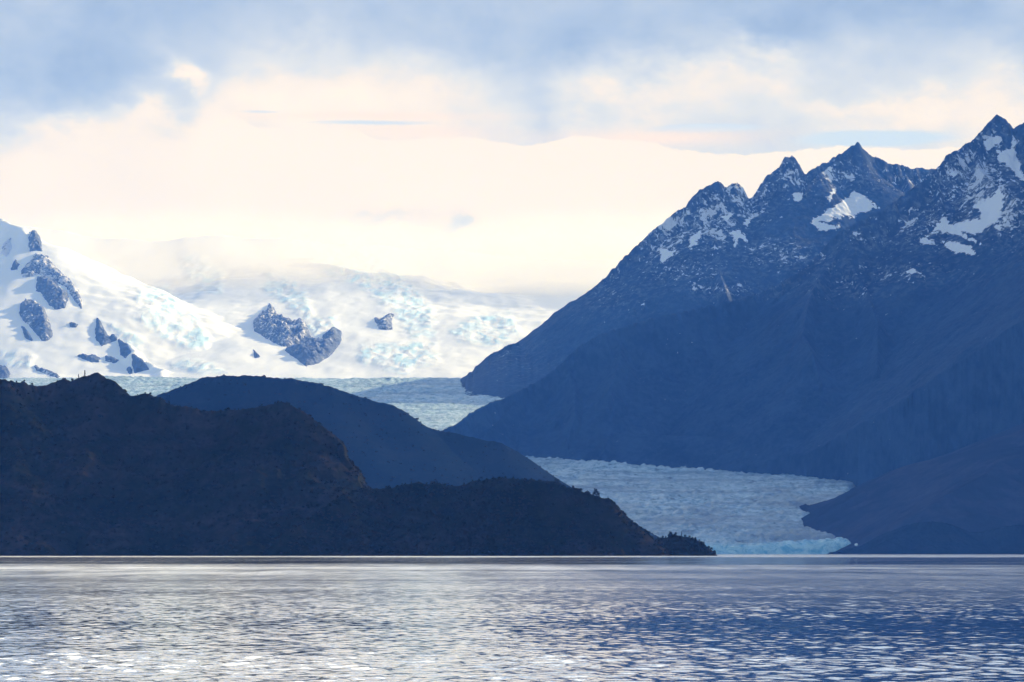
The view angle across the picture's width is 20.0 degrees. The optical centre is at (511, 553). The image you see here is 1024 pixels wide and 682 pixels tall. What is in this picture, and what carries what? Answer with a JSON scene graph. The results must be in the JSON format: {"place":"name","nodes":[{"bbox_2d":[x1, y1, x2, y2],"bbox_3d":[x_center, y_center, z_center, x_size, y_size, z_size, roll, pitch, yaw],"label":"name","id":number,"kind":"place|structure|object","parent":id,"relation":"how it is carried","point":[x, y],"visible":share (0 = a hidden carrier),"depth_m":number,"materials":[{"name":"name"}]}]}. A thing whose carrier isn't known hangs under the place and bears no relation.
{"place":"outdoors","nodes":[
{"label":"outdoors","id":0,"kind":"place"},
{"bbox_2d":[0,372,367,555],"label":"headland","id":1,"kind":"structure","parent":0,"point":[273,480],"depth_m":3199.73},
{"bbox_2d":[0,218,619,378],"bbox_3d":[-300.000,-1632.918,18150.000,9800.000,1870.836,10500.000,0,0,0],"label":"snow mountain","id":2,"kind":"structure","parent":0,"point":[190,307],"depth_m":17030.74,"materials":[{"name":"white snow"}]},
{"bbox_2d":[0,365,9,377],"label":"rock outcrop","id":3,"kind":"object","parent":2,"relation":"on","point":[4,372],"visible":0.64,"depth_m":14768.51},
{"bbox_2d":[1,238,11,256],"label":"rock outcrop","id":4,"kind":"object","parent":2,"relation":"on","point":[6,247],"visible":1,"depth_m":16836.63,"materials":[{"name":"stone"}]},
{"bbox_2d":[11,259,19,269],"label":"rock outcrop","id":5,"kind":"object","parent":2,"relation":"on","point":[15,264],"visible":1,"depth_m":16531.40,"materials":[{"name":"stone"}]},
{"bbox_2d":[21,326,32,340],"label":"rock outcrop","id":6,"kind":"object","parent":2,"relation":"on","point":[27,334],"visible":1,"depth_m":15429.18,"materials":[{"name":"grey stone"}]},
{"bbox_2d":[28,230,41,251],"bbox_3d":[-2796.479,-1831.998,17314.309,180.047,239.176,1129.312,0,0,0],"label":"rock outcrop","id":7,"kind":"object","parent":2,"relation":"on","point":[35,242],"visible":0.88,"depth_m":16851.56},
{"bbox_2d":[19,298,52,340],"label":"rock outcrop","id":8,"kind":"object","parent":2,"relation":"on","point":[33,315],"visible":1,"depth_m":15667.73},
{"bbox_2d":[34,365,59,377],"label":"rock outcrop","id":9,"kind":"object","parent":2,"relation":"on","point":[47,372],"visible":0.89,"depth_m":14858.56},
{"bbox_2d":[21,253,82,308],"bbox_3d":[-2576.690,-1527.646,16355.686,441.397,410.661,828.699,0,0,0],"label":"rock outcrop","id":10,"kind":"object","parent":2,"relation":"on","point":[41,264],"visible":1,"depth_m":16421.26,"materials":[{"name":"stone"}]},
{"bbox_2d":[36,276,68,309],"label":"rock outcrop","id":11,"kind":"object","parent":2,"relation":"on","point":[54,295],"visible":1,"depth_m":16112.67,"materials":[{"name":"stone"}]},
{"bbox_2d":[69,322,77,327],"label":"rock outcrop","id":12,"kind":"object","parent":2,"relation":"on","point":[73,324],"visible":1,"depth_m":15646.77,"materials":[{"name":"stone"}]},
{"bbox_2d":[77,353,100,362],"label":"rock outcrop","id":13,"kind":"object","parent":2,"relation":"on","point":[92,358],"visible":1,"depth_m":15155.08,"materials":[{"name":"grey stone"}]},
{"bbox_2d":[95,318,116,345],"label":"rock outcrop","id":14,"kind":"object","parent":2,"relation":"on","point":[102,337],"visible":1,"depth_m":15496.27,"materials":[{"name":"grey stone"}]},
{"bbox_2d":[105,355,118,362],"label":"rock outcrop","id":15,"kind":"object","parent":2,"relation":"on","point":[111,359],"visible":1,"depth_m":15173.34,"materials":[{"name":"grey stone"}]},
{"bbox_2d":[118,339,131,357],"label":"rock outcrop","id":16,"kind":"object","parent":2,"relation":"on","point":[125,351],"visible":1,"depth_m":15320.08,"materials":[{"name":"grey stone"}]},
{"bbox_2d":[131,354,148,372],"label":"rock outcrop","id":17,"kind":"object","parent":2,"relation":"on","point":[139,364],"visible":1,"depth_m":15009.20,"materials":[{"name":"grey stone"}]},
{"bbox_2d":[253,349,259,357],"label":"rock outcrop","id":18,"kind":"object","parent":2,"relation":"on","point":[256,354],"visible":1,"depth_m":15333.02,"materials":[{"name":"grey stone"}]},
{"bbox_2d":[253,303,310,346],"bbox_3d":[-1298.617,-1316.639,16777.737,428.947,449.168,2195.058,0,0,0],"label":"rock outcrop","id":19,"kind":"object","parent":2,"relation":"on","point":[271,324],"visible":0.96,"depth_m":16171.38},
{"bbox_2d":[285,327,341,366],"bbox_3d":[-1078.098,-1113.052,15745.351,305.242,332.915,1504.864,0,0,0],"label":"rock outcrop","id":20,"kind":"object","parent":2,"relation":"on","point":[312,351],"visible":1,"depth_m":15486.34,"materials":[{"name":"grey stone"}]},
{"bbox_2d":[374,313,393,329],"bbox_3d":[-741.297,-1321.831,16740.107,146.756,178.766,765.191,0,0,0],"label":"rock outcrop","id":21,"kind":"object","parent":2,"relation":"on","point":[384,322],"visible":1,"depth_m":16594.38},
{"bbox_2d":[155,375,659,539],"bbox_3d":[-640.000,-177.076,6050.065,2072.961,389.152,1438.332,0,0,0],"label":"rounded hill","id":22,"kind":"structure","parent":0,"point":[196,394],"depth_m":5899.85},
{"bbox_2d":[0,374,715,554],"bbox_3d":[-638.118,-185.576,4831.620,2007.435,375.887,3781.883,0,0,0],"label":"undergrowth","id":23,"kind":"object","parent":22,"relation":"on","point":[567,531],"visible":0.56,"depth_m":3063.26,"materials":[{"name":"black plant"}]},
{"bbox_2d":[0,376,854,553],"bbox_3d":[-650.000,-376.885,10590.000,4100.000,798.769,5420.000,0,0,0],"label":"glacier","id":24,"kind":"object","parent":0,"point":[725,512],"visible":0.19,"depth_m":9177.00,"materials":[{"name":"white ice"}]},
{"bbox_2d":[258,477,717,555],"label":"promontory","id":25,"kind":"structure","parent":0,"point":[606,517],"depth_m":3014.73,"materials":[{"name":"plant"}]},
{"bbox_2d":[0,554,1023,681],"bbox_3d":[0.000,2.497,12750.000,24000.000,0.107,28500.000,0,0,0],"label":"lake","id":26,"kind":"structure","parent":0,"point":[839,618],"depth_m":111.07,"materials":[{"name":"blue liquid"}]},
{"bbox_2d":[0,0,1023,259],"label":"sky","id":27,"kind":"structure","parent":0,"point":[522,129],"materials":[{"name":"white"}]},
{"bbox_2d":[460,142,934,397],"bbox_3d":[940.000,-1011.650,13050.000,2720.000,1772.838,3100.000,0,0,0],"label":"peaks","id":28,"kind":"object","parent":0,"point":[716,243],"visible":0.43,"depth_m":12729.12,"materials":[{"name":"blue stone"}]},
{"bbox_2d":[443,115,1023,486],"bbox_3d":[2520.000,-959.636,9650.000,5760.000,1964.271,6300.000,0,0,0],"label":"mountain","id":29,"kind":"structure","parent":0,"point":[890,337],"depth_m":10108.21,"materials":[{"name":"blue stone"}]},
{"bbox_2d":[799,423,1023,549],"bbox_3d":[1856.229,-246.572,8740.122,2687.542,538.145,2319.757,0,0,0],"label":"scree spur","id":30,"kind":"structure","parent":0,"point":[978,486],"depth_m":8129.70,"materials":[{"name":"stone"}]},
{"bbox_2d":[828,521,1023,553],"bbox_3d":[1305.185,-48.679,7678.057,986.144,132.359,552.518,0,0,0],"label":"wooded hill","id":31,"kind":"structure","parent":0,"point":[932,537],"depth_m":7616.42,"materials":[{"name":"plant"}]}
]}

